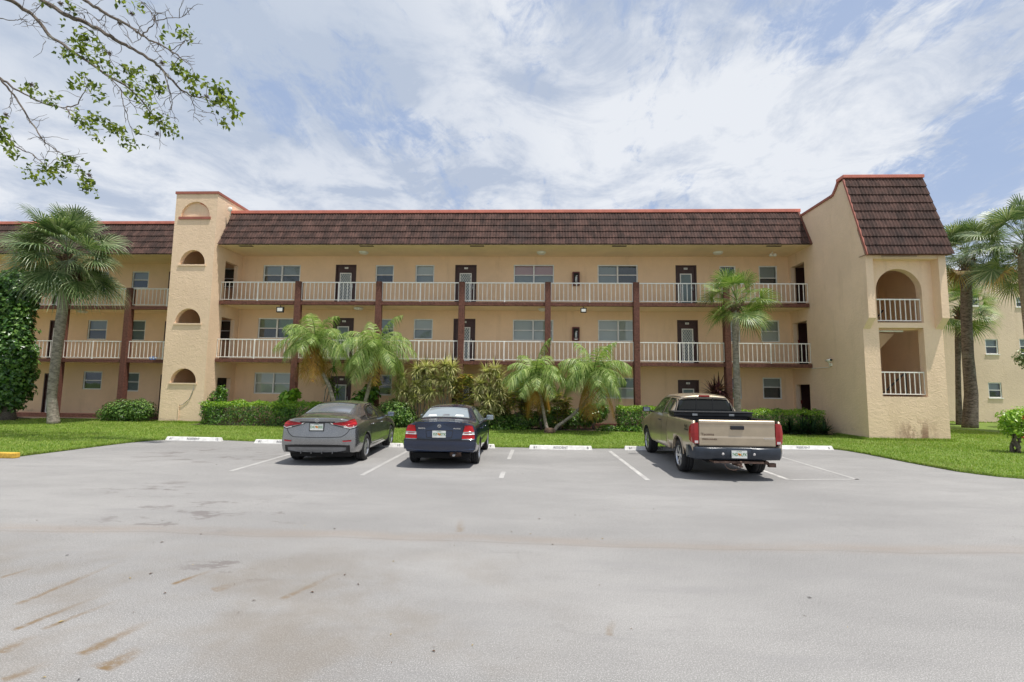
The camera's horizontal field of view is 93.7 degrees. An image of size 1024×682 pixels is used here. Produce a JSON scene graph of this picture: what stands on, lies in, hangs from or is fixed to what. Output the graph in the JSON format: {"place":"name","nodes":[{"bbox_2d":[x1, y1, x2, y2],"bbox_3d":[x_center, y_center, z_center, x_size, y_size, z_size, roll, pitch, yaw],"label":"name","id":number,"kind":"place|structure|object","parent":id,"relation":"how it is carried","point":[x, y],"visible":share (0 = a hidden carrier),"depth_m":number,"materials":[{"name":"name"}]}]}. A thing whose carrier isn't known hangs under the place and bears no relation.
{"place":"outdoors","nodes":[
{"label":"outdoors","id":0,"kind":"place"},
{"bbox_2d":[0,440,1023,681],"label":"parking lot","id":1,"kind":"structure","parent":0,"point":[702,571],"depth_m":4.92,"materials":[{"name":"grey asphalt"}]},
{"bbox_2d":[0,452,19,457],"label":"yellow curb","id":2,"kind":"structure","parent":1,"relation":"on","point":[9,454],"depth_m":11.56,"materials":[{"name":"paint"}]},
{"bbox_2d":[165,436,222,440],"bbox_3d":[-10.314,3.175,15.585,1.890,0.115,0.155,0,-6,4],"label":"wheel stop","id":3,"kind":"object","parent":1,"relation":"on","point":[194,438],"visible":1,"depth_m":15.53,"materials":[{"name":"paint"}]},
{"bbox_2d":[230,454,289,470],"bbox_3d":[-5.944,2.970,12.317,0.100,0.001,4.201,1,-6,1],"label":"parking line","id":4,"kind":"object","parent":1,"relation":"on","point":[258,462],"visible":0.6,"depth_m":11.22,"materials":[{"name":"white paint"}]},
{"bbox_2d":[254,439,281,443],"bbox_3d":[-7.162,3.165,15.089,1.890,0.115,0.155,0,-6,4],"label":"wheel stop","id":5,"kind":"object","parent":1,"relation":"on","point":[269,441],"visible":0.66,"depth_m":15.07,"materials":[{"name":"paint"}]},
{"bbox_2d":[282,400,394,459],"bbox_3d":[-4.557,2.362,13.328,2.200,1.444,4.624,1,-6,-1],"label":"parked car","id":6,"kind":"object","parent":1,"relation":"on","point":[347,428],"visible":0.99,"depth_m":11.32,"materials":[{"name":"grey paint"}]},
{"bbox_2d":[361,451,407,474],"bbox_3d":[-3.035,2.983,12.099,0.100,0.001,4.400,1,-6,2],"label":"parking line","id":7,"kind":"object","parent":1,"relation":"on","point":[374,468],"visible":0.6,"depth_m":11.29,"materials":[{"name":"white paint"}]},
{"bbox_2d":[373,443,403,446],"bbox_3d":[-4.236,3.153,14.601,1.900,0.115,0.155,0,-6,2],"label":"wheel stop","id":8,"kind":"object","parent":1,"relation":"on","point":[392,445],"visible":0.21,"depth_m":14.52,"materials":[{"name":"paint"}]},
{"bbox_2d":[404,404,493,462],"bbox_3d":[-1.585,2.392,13.005,2.080,1.394,4.437,1,-6,2],"label":"parked car","id":9,"kind":"object","parent":1,"relation":"on","point":[449,431],"visible":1,"depth_m":10.95,"materials":[{"name":"blue paint"}]},
{"bbox_2d":[529,445,591,449],"bbox_3d":[1.462,3.209,14.469,1.900,0.115,0.155,1,-6,2],"label":"wheel stop","id":10,"kind":"object","parent":1,"relation":"on","point":[556,447],"visible":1,"depth_m":14.42,"materials":[{"name":"paint"}]},
{"bbox_2d":[609,451,649,479],"bbox_3d":[2.830,3.045,12.010,0.100,0.001,4.500,1,-6,2],"label":"parking line","id":11,"kind":"object","parent":1,"relation":"on","point":[632,468],"visible":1,"depth_m":11.29,"materials":[{"name":"white paint"}]},
{"bbox_2d":[624,446,674,450],"bbox_3d":[4.341,3.248,14.522,1.890,0.115,0.155,1,-6,1],"label":"wheel stop","id":12,"kind":"object","parent":1,"relation":"on","point":[662,448],"visible":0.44,"depth_m":14.48,"materials":[{"name":"paint"}]},
{"bbox_2d":[642,393,782,472],"bbox_3d":[4.773,2.223,12.367,2.280,1.759,5.371,0,-6,3],"label":"pickup truck","id":13,"kind":"object","parent":1,"relation":"on","point":[691,427],"visible":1,"depth_m":10.19,"materials":[{"name":"beige paint"}]},
{"bbox_2d":[782,445,833,449],"bbox_3d":[9.211,3.374,15.220,1.890,0.115,0.155,1,-6,0],"label":"wheel stop","id":14,"kind":"object","parent":1,"relation":"on","point":[801,447],"visible":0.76,"depth_m":15.17,"materials":[{"name":"paint"}]},
{"bbox_2d":[782,457,855,478],"bbox_3d":[7.404,3.088,11.884,0.080,0.001,3.582,0,-6,4],"label":"parking line","id":15,"kind":"object","parent":1,"relation":"on","point":[820,468],"visible":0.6,"depth_m":11.47,"materials":[{"name":"white paint"}]},
{"bbox_2d":[791,479,859,479],"bbox_3d":[6.571,2.904,10.080,1.512,0.001,0.080,1,-6,-5],"label":"parking line","id":16,"kind":"object","parent":1,"relation":"on","point":[825,479],"visible":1,"depth_m":10.06,"materials":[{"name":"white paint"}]},
{"bbox_2d":[0,417,1023,478],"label":"lawn","id":17,"kind":"structure","parent":0,"point":[989,427],"depth_m":16.12,"materials":[{"name":"green plant"}]},
{"bbox_2d":[0,268,44,419],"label":"ivy covered tree","id":18,"kind":"object","parent":17,"relation":"on","point":[19,373],"visible":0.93,"depth_m":22.29,"materials":[{"name":"green plant"}]},
{"bbox_2d":[0,202,131,423],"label":"fan palm","id":19,"kind":"object","parent":17,"relation":"on","point":[65,277],"visible":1,"depth_m":20.56,"materials":[{"name":"green plant"}]},
{"bbox_2d":[18,417,157,419],"bbox_3d":[-22.534,3.817,23.806,13.100,0.001,1.098,0,-6,2],"label":"planting bed","id":20,"kind":"object","parent":17,"relation":"on","point":[69,417],"visible":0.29,"depth_m":23.92,"materials":[{"name":"soil"}]},
{"bbox_2d":[0,0,245,198],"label":"overhanging tree","id":21,"kind":"object","parent":17,"relation":"on","point":[218,92],"visible":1,"depth_m":14.70,"materials":[{"name":"green plant"}]},
{"bbox_2d":[93,398,158,421],"bbox_3d":[-18.047,3.252,22.517,3.132,1.196,1.402,0,-6,2],"label":"shrub","id":22,"kind":"object","parent":17,"relation":"on","point":[140,410],"visible":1,"depth_m":22.23,"materials":[{"name":"green plant"}]},
{"bbox_2d":[190,422,831,434],"bbox_3d":[-0.379,3.811,20.988,27.400,0.001,1.748,0,-6,2],"label":"planting bed","id":23,"kind":"object","parent":17,"relation":"on","point":[562,429],"visible":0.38,"depth_m":20.80,"materials":[{"name":"soil"}]},
{"bbox_2d":[206,385,227,418],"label":"shrub","id":24,"kind":"object","parent":23,"relation":"on","point":[221,395],"visible":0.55,"depth_m":22.07,"materials":[{"name":"green plant"}]},
{"bbox_2d":[198,398,323,425],"bbox_3d":[-10.983,3.167,21.311,5.291,1.213,1.544,0,-6,2],"label":"hedge","id":25,"kind":"object","parent":23,"relation":"on","point":[238,404],"visible":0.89,"depth_m":20.80,"materials":[{"name":"green plant"}]},
{"bbox_2d":[272,388,301,420],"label":"plant","id":26,"kind":"object","parent":23,"relation":"on","point":[291,395],"visible":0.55,"depth_m":21.21,"materials":[{"name":"green plant"}]},
{"bbox_2d":[272,313,355,400],"bbox_3d":[-8.654,1.181,20.971,3.260,5.134,3.054,0,-6,2],"label":"feather palm","id":27,"kind":"object","parent":23,"relation":"on","point":[317,341],"visible":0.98,"depth_m":20.68,"materials":[{"name":"green plant"}]},
{"bbox_2d":[316,357,345,401],"bbox_3d":[-8.155,2.160,21.866,1.453,3.329,1.292,0,-6,2],"label":"dracaena","id":28,"kind":"object","parent":23,"relation":"on","point":[337,390],"visible":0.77,"depth_m":21.85,"materials":[{"name":"green plant"}]},
{"bbox_2d":[351,376,381,404],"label":"plant","id":29,"kind":"object","parent":23,"relation":"on","point":[373,394],"visible":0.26,"depth_m":21.35,"materials":[{"name":"green plant"}]},
{"bbox_2d":[330,315,416,401],"bbox_3d":[-5.982,1.298,21.002,3.541,4.960,3.286,0,-6,2],"label":"feather palm","id":30,"kind":"object","parent":23,"relation":"on","point":[376,349],"visible":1,"depth_m":20.65,"materials":[{"name":"green plant"}]},
{"bbox_2d":[376,398,417,426],"bbox_3d":[-5.129,3.179,20.994,1.980,1.381,1.431,0,-6,2],"label":"shrub","id":31,"kind":"object","parent":23,"relation":"on","point":[400,418],"visible":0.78,"depth_m":20.73,"materials":[{"name":"green plant"}]},
{"bbox_2d":[385,355,438,420],"bbox_3d":[-4.400,2.162,21.433,2.865,3.335,1.530,0,-6,2],"label":"dracaena","id":32,"kind":"object","parent":23,"relation":"on","point":[412,397],"visible":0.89,"depth_m":21.33,"materials":[{"name":"green plant"}]},
{"bbox_2d":[424,353,462,403],"bbox_3d":[-3.016,2.134,21.434,2.033,3.402,1.470,0,-6,2],"label":"dracaena","id":33,"kind":"object","parent":23,"relation":"on","point":[451,371],"visible":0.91,"depth_m":21.33,"materials":[{"name":"green plant"}]},
{"bbox_2d":[451,374,477,405],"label":"croton plant","id":34,"kind":"object","parent":23,"relation":"on","point":[467,381],"visible":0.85,"depth_m":21.17,"materials":[{"name":"green plant"}]},
{"bbox_2d":[469,357,514,421],"bbox_3d":[-0.911,2.195,20.778,2.215,3.223,1.506,0,-6,2],"label":"dracaena","id":35,"kind":"object","parent":23,"relation":"on","point":[488,400],"visible":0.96,"depth_m":20.65,"materials":[{"name":"green plant"}]},
{"bbox_2d":[489,388,513,419],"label":"croton plant","id":36,"kind":"object","parent":23,"relation":"on","point":[509,407],"visible":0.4,"depth_m":21.04,"materials":[{"name":"green plant"}]},
{"bbox_2d":[475,406,543,428],"bbox_3d":[-0.638,3.378,21.079,4.196,1.128,1.288,0,-6,2],"label":"shrub","id":37,"kind":"object","parent":23,"relation":"on","point":[507,420],"visible":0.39,"depth_m":20.71,"materials":[{"name":"green plant"}]},
{"bbox_2d":[534,405,585,428],"bbox_3d":[2.011,3.360,21.051,2.533,1.200,1.214,0,-6,2],"label":"shrub","id":38,"kind":"object","parent":23,"relation":"on","point":[574,422],"visible":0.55,"depth_m":20.79,"materials":[{"name":"green plant"}]},
{"bbox_2d":[489,424,642,431],"bbox_3d":[2.474,3.699,20.276,6.905,0.428,0.857,0,-6,2],"label":"plant","id":39,"kind":"object","parent":23,"relation":"on","point":[603,427],"visible":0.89,"depth_m":20.18,"materials":[{"name":"green plant"}]},
{"bbox_2d":[578,403,610,429],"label":"shrub","id":40,"kind":"object","parent":23,"relation":"on","point":[589,423],"visible":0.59,"depth_m":20.81,"materials":[{"name":"green plant"}]},
{"bbox_2d":[614,405,656,430],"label":"hedge","id":41,"kind":"object","parent":23,"relation":"on","point":[625,410],"visible":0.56,"depth_m":20.39,"materials":[{"name":"green plant"}]},
{"bbox_2d":[703,372,733,403],"bbox_3d":[8.885,2.611,20.862,1.827,2.620,1.787,0,-6,2],"label":"cordyline","id":42,"kind":"object","parent":23,"relation":"on","point":[716,387],"visible":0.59,"depth_m":20.79,"materials":[{"name":"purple plant"}]},
{"bbox_2d":[733,407,825,433],"bbox_3d":[11.146,3.389,20.437,3.950,1.136,1.284,0,-6,2],"label":"hedge","id":43,"kind":"object","parent":23,"relation":"on","point":[794,412],"visible":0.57,"depth_m":20.01,"materials":[{"name":"green plant"}]},
{"bbox_2d":[780,415,803,434],"bbox_3d":[11.405,3.659,19.730,1.296,1.216,1.254,0,-6,2],"label":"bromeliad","id":44,"kind":"object","parent":23,"relation":"on","point":[790,429],"visible":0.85,"depth_m":19.74,"materials":[{"name":"green plant"}]},
{"bbox_2d":[782,416,816,434],"bbox_3d":[11.916,3.624,19.734,1.172,1.189,1.280,2,-6,-14],"label":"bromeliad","id":45,"kind":"object","parent":23,"relation":"on","point":[802,426],"visible":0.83,"depth_m":19.66,"materials":[{"name":"green plant"}]},
{"bbox_2d":[806,417,824,434],"bbox_3d":[12.362,3.580,19.787,1.208,1.063,1.267,0,-6,2],"label":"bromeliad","id":46,"kind":"object","parent":23,"relation":"on","point":[813,423],"visible":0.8,"depth_m":19.66,"materials":[{"name":"green plant"}]},
{"bbox_2d":[814,417,837,434],"bbox_3d":[12.778,3.604,19.695,1.261,1.125,1.230,0,-6,2],"label":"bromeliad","id":47,"kind":"object","parent":23,"relation":"on","point":[824,429],"visible":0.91,"depth_m":19.63,"materials":[{"name":"green plant"}]},
{"bbox_2d":[502,338,632,433],"bbox_3d":[2.249,1.817,19.456,5.449,3.945,3.121,0,-6,2],"label":"feather palm","id":48,"kind":"object","parent":17,"relation":"on","point":[591,372],"visible":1,"depth_m":19.13,"materials":[{"name":"green plant"}]},
{"bbox_2d":[696,267,783,410],"bbox_3d":[9.610,0.374,20.149,3.681,6.989,3.355,0,-6,2],"label":"fan palm","id":49,"kind":"object","parent":17,"relation":"on","point":[750,317],"visible":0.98,"depth_m":20.12,"materials":[{"name":"green plant"}]},
{"bbox_2d":[943,280,1005,424],"bbox_3d":[25.894,0.463,27.482,4.049,8.639,4.361,0,-6,2],"label":"fan palm","id":50,"kind":"object","parent":17,"relation":"on","point":[956,323],"visible":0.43,"depth_m":27.00,"materials":[{"name":"green plant"}]},
{"bbox_2d":[943,217,1018,427],"bbox_3d":[24.026,-1.049,25.245,4.584,11.234,4.821,0,-6,2],"label":"fan palm","id":51,"kind":"object","parent":17,"relation":"on","point":[970,415],"visible":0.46,"depth_m":24.89,"materials":[{"name":"green plant"}]},
{"bbox_2d":[943,270,1023,422],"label":"apartment building","id":52,"kind":"structure","parent":17,"relation":"on","point":[1000,377],"depth_m":29.38,"materials":[{"name":"paint"}]},
{"bbox_2d":[985,339,998,353],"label":"window","id":53,"kind":"structure","parent":52,"relation":"in","point":[991,345],"depth_m":29.58,"materials":[{"name":"glass"}]},
{"bbox_2d":[988,382,1001,397],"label":"window","id":54,"kind":"structure","parent":52,"relation":"in","point":[994,388],"depth_m":29.33,"materials":[{"name":"glass"}]},
{"bbox_2d":[1019,339,1023,353],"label":"window","id":55,"kind":"structure","parent":52,"relation":"in","point":[1021,341],"depth_m":29.53,"materials":[{"name":"glass"}]},
{"bbox_2d":[948,193,1023,332],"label":"fan palm","id":56,"kind":"object","parent":17,"relation":"on","point":[995,221],"visible":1,"depth_m":22.39,"materials":[{"name":"green plant"}]},
{"bbox_2d":[994,406,1023,452],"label":"flowering shrub","id":57,"kind":"object","parent":17,"relation":"on","point":[1011,425],"visible":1,"depth_m":14.55,"materials":[{"name":"green plant"}]},
{"bbox_2d":[1011,348,1023,368],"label":"leafy tree","id":58,"kind":"object","parent":17,"relation":"on","point":[1020,358],"visible":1,"depth_m":25.19,"materials":[{"name":"green plant"}]},
{"bbox_2d":[0,0,1023,269],"label":"sky","id":59,"kind":"structure","parent":0,"point":[347,104],"materials":[{"name":"blue"}]},
{"bbox_2d":[502,384,534,424],"bbox_3d":[0.342,2.787,20.687,1.430,2.043,1.179,3,-6,-25],"label":"croton plant","id":60,"kind":"object","parent":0,"point":[520,403],"visible":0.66,"depth_m":20.61,"materials":[{"name":"green plant"}]},
{"bbox_2d":[534,382,553,428],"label":"croton plant","id":61,"kind":"object","parent":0,"point":[540,417],"visible":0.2,"depth_m":20.60,"materials":[{"name":"green plant"}]},
{"bbox_2d":[550,392,573,429],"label":"croton plant","id":62,"kind":"object","parent":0,"point":[564,407],"visible":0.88,"depth_m":20.45,"materials":[{"name":"green plant"}]},
{"label":"ground","id":63,"kind":"structure","parent":0,"visible":0},
{"bbox_2d":[0,221,174,418],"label":"apartment building","id":64,"kind":"structure","parent":63,"relation":"on","point":[107,353],"depth_m":26.10,"materials":[{"name":"paint"}]},
{"bbox_2d":[41,373,48,412],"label":"door","id":65,"kind":"structure","parent":64,"relation":"in","point":[43,406],"depth_m":26.20,"materials":[{"name":"brown paint"}]},
{"bbox_2d":[46,320,54,357],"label":"door","id":66,"kind":"structure","parent":64,"relation":"in","point":[52,322],"depth_m":26.50,"materials":[{"name":"brown paint"}]},
{"bbox_2d":[83,371,102,388],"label":"window","id":67,"kind":"structure","parent":64,"relation":"in","point":[92,379],"depth_m":26.28,"materials":[{"name":"glass"}]},
{"bbox_2d":[87,320,107,339],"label":"window","id":68,"kind":"structure","parent":64,"relation":"in","point":[97,329],"depth_m":26.54,"materials":[{"name":"glass"}]},
{"bbox_2d":[127,372,139,390],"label":"window","id":69,"kind":"structure","parent":64,"relation":"in","point":[133,380],"depth_m":26.19,"materials":[{"name":"glass"}]},
{"bbox_2d":[132,320,145,340],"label":"window","id":70,"kind":"structure","parent":64,"relation":"in","point":[139,326],"depth_m":26.45,"materials":[{"name":"glass"}]},
{"bbox_2d":[132,271,148,287],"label":"window","id":71,"kind":"structure","parent":64,"relation":"in","point":[140,279],"depth_m":26.73,"materials":[{"name":"glass"}]},
{"bbox_2d":[158,375,161,413],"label":"door","id":72,"kind":"structure","parent":64,"relation":"in","point":[161,375],"depth_m":25.91,"materials":[{"name":"brown paint"}]},
{"bbox_2d":[158,174,954,438],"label":"apartment building","id":73,"kind":"structure","parent":63,"relation":"on","point":[859,261],"depth_m":22.82,"materials":[{"name":"paint"}]},
{"bbox_2d":[217,378,226,391],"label":"window","id":74,"kind":"structure","parent":73,"relation":"in","point":[220,381],"depth_m":24.71,"materials":[{"name":"glass"}]},
{"bbox_2d":[220,320,230,338],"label":"window","id":75,"kind":"structure","parent":73,"relation":"in","point":[225,324],"depth_m":24.97,"materials":[{"name":"glass"}]},
{"bbox_2d":[224,268,233,287],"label":"window","id":76,"kind":"structure","parent":73,"relation":"in","point":[229,272],"depth_m":25.23,"materials":[{"name":"glass"}]},
{"bbox_2d":[254,372,289,393],"bbox_3d":[-11.996,2.124,24.177,1.940,1.060,0.150,0,-6,2],"label":"window","id":77,"kind":"structure","parent":73,"relation":"in","point":[264,383],"depth_m":24.24,"materials":[{"name":"glass"}]},
{"bbox_2d":[258,318,292,337],"bbox_3d":[-11.938,-0.643,24.443,1.950,1.040,0.150,0,-6,2],"label":"window","id":78,"kind":"structure","parent":73,"relation":"in","point":[267,327],"depth_m":24.52,"materials":[{"name":"grey glass"}]},
{"bbox_2d":[276,305,283,312],"bbox_3d":[-11.005,-1.528,22.803,0.340,0.340,0.108,0,-6,2],"label":"flood light","id":79,"kind":"object","parent":73,"relation":"attached to","point":[280,309],"visible":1,"depth_m":22.75,"materials":[{"name":"black plastic"}]},
{"bbox_2d":[263,265,300,281],"bbox_3d":[-11.809,-3.444,24.709,1.940,0.910,0.150,0,-6,2],"label":"window","id":80,"kind":"structure","parent":73,"relation":"in","point":[272,273],"depth_m":24.77,"materials":[{"name":"glass"}]},
{"bbox_2d":[330,376,350,400],"bbox_3d":[-8.544,2.855,23.931,1.030,2.200,0.125,0,-6,2],"label":"door","id":81,"kind":"structure","parent":73,"relation":"in","point":[345,392],"depth_m":23.97,"materials":[{"name":"white paint"}]},
{"bbox_2d":[332,318,353,359],"bbox_3d":[-8.519,-0.061,24.213,1.050,2.200,0.125,0,-6,2],"label":"door","id":82,"kind":"structure","parent":73,"relation":"in","point":[346,324],"depth_m":24.25,"materials":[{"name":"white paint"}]},
{"bbox_2d":[334,265,356,300],"bbox_3d":[-8.481,-2.798,24.476,1.060,2.200,0.125,0,-6,2],"label":"door","id":83,"kind":"structure","parent":73,"relation":"in","point":[344,273],"depth_m":24.48,"materials":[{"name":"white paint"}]},
{"bbox_2d":[375,265,393,281],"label":"window","id":84,"kind":"structure","parent":73,"relation":"in","point":[384,273],"depth_m":24.55,"materials":[{"name":"grey glass"}]},
{"bbox_2d":[379,375,391,394],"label":"window","id":85,"kind":"structure","parent":73,"relation":"in","point":[388,381],"depth_m":24.01,"materials":[{"name":"glass"}]},
{"bbox_2d":[381,319,393,338],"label":"window","id":86,"kind":"structure","parent":73,"relation":"in","point":[384,321],"depth_m":24.29,"materials":[{"name":"grey glass"}]},
{"bbox_2d":[412,375,430,395],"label":"window","id":87,"kind":"structure","parent":73,"relation":"in","point":[414,375],"depth_m":23.93,"materials":[{"name":"glass"}]},
{"bbox_2d":[413,319,432,338],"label":"window","id":88,"kind":"structure","parent":73,"relation":"in","point":[423,328],"depth_m":24.20,"materials":[{"name":"glass"}]},
{"bbox_2d":[415,265,433,281],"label":"window","id":89,"kind":"structure","parent":73,"relation":"in","point":[424,273],"depth_m":24.48,"materials":[{"name":"glass"}]},
{"bbox_2d":[452,378,473,404],"bbox_3d":[-2.419,2.905,23.682,1.090,2.200,0.125,0,-6,2],"label":"door","id":90,"kind":"structure","parent":73,"relation":"in","point":[466,390],"depth_m":23.70,"materials":[{"name":"brown paint"}]},
{"bbox_2d":[453,319,474,360],"bbox_3d":[-2.384,-0.012,23.963,1.090,2.200,0.125,0,-6,2],"label":"door","id":91,"kind":"structure","parent":73,"relation":"in","point":[469,334],"depth_m":23.96,"materials":[{"name":"brown paint"}]},
{"bbox_2d":[455,265,476,301],"bbox_3d":[-2.336,-2.749,24.226,1.080,2.200,0.125,0,-6,2],"label":"door","id":92,"kind":"structure","parent":73,"relation":"in","point":[463,273],"depth_m":24.24,"materials":[{"name":"brown paint"}]},
{"bbox_2d":[513,320,552,340],"bbox_3d":[1.051,-0.528,23.914,2.010,1.060,0.150,0,-6,2],"label":"window","id":93,"kind":"structure","parent":73,"relation":"in","point":[523,330],"depth_m":23.98,"materials":[{"name":"glass"}]},
{"bbox_2d":[514,265,553,282],"bbox_3d":[1.100,-3.349,24.185,2.020,0.970,0.150,0,-6,2],"label":"window","id":94,"kind":"structure","parent":73,"relation":"in","point":[522,273],"depth_m":24.25,"materials":[{"name":"glass"}]},
{"bbox_2d":[572,327,579,340],"bbox_3d":[3.144,-0.351,23.606,0.360,0.680,0.257,0,-6,2],"label":"extinguisher cabinet","id":95,"kind":"object","parent":73,"relation":"attached to","point":[575,333],"visible":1,"depth_m":23.56,"materials":[{"name":"metal"}]},
{"bbox_2d":[572,272,579,285],"bbox_3d":[3.187,-3.108,23.871,0.360,0.680,0.257,0,-6,2],"label":"extinguisher cabinet","id":96,"kind":"object","parent":73,"relation":"attached to","point":[575,277],"visible":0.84,"depth_m":23.83,"materials":[{"name":"metal"}]},
{"bbox_2d":[598,320,632,341],"bbox_3d":[5.243,-0.499,23.744,1.980,1.070,0.150,0,-6,2],"label":"window","id":97,"kind":"structure","parent":73,"relation":"in","point":[608,330],"depth_m":23.81,"materials":[{"name":"glass"}]},
{"bbox_2d":[598,378,633,398],"bbox_3d":[5.154,2.303,23.477,1.870,1.020,0.150,0,-6,2],"label":"window","id":98,"kind":"structure","parent":73,"relation":"in","point":[626,392],"depth_m":23.52,"materials":[{"name":"glass"}]},
{"bbox_2d":[598,265,637,282],"bbox_3d":[5.271,-3.316,24.016,1.990,0.970,0.150,0,-6,2],"label":"window","id":99,"kind":"structure","parent":73,"relation":"in","point":[606,273],"depth_m":24.08,"materials":[{"name":"grey glass"}]},
{"bbox_2d":[675,265,696,302],"bbox_3d":[8.624,-2.660,23.781,1.020,2.200,0.125,0,-6,2],"label":"door","id":100,"kind":"structure","parent":73,"relation":"in","point":[684,273],"depth_m":23.79,"materials":[{"name":"brown paint"}]},
{"bbox_2d":[677,320,698,362],"bbox_3d":[8.602,0.077,23.517,1.000,2.200,0.125,0,-6,2],"label":"door","id":101,"kind":"structure","parent":73,"relation":"in","point":[687,330],"depth_m":23.52,"materials":[{"name":"brown paint"}]},
{"bbox_2d":[678,380,698,392],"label":"door","id":102,"kind":"structure","parent":73,"relation":"in","point":[684,386],"depth_m":23.32,"materials":[{"name":"brown paint"}]},
{"bbox_2d":[719,266,734,274],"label":"window","id":103,"kind":"structure","parent":73,"relation":"in","point":[731,267],"depth_m":23.89,"materials":[{"name":"grey glass"}]},
{"bbox_2d":[759,266,776,282],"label":"window","id":104,"kind":"structure","parent":73,"relation":"in","point":[767,274],"depth_m":23.78,"materials":[{"name":"glass"}]},
{"bbox_2d":[761,320,779,341],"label":"window","id":105,"kind":"structure","parent":73,"relation":"in","point":[770,335],"depth_m":23.50,"materials":[{"name":"glass"}]},
{"bbox_2d":[763,378,781,398],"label":"window","id":106,"kind":"structure","parent":73,"relation":"in","point":[772,388],"depth_m":23.24,"materials":[{"name":"glass"}]},
{"bbox_2d":[795,268,805,303],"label":"stair door","id":107,"kind":"structure","parent":73,"relation":"in","point":[800,277],"depth_m":23.57,"materials":[{"name":"brown wood"}]},
{"bbox_2d":[798,323,808,363],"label":"stair door","id":108,"kind":"structure","parent":73,"relation":"in","point":[802,327],"depth_m":23.30,"materials":[{"name":"brown wood"}]},
{"bbox_2d":[801,384,810,421],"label":"stair door","id":109,"kind":"structure","parent":73,"relation":"in","point":[805,389],"depth_m":23.03,"materials":[{"name":"brown wood"}]},
{"bbox_2d":[879,330,902,331],"bbox_3d":[14.465,-0.379,18.463,1.100,0.070,0.070,0,-6,2],"label":"fluorescent tube","id":110,"kind":"object","parent":73,"relation":"attached to","point":[890,330],"visible":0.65,"depth_m":18.43,"materials":[{"name":"white plastic"}]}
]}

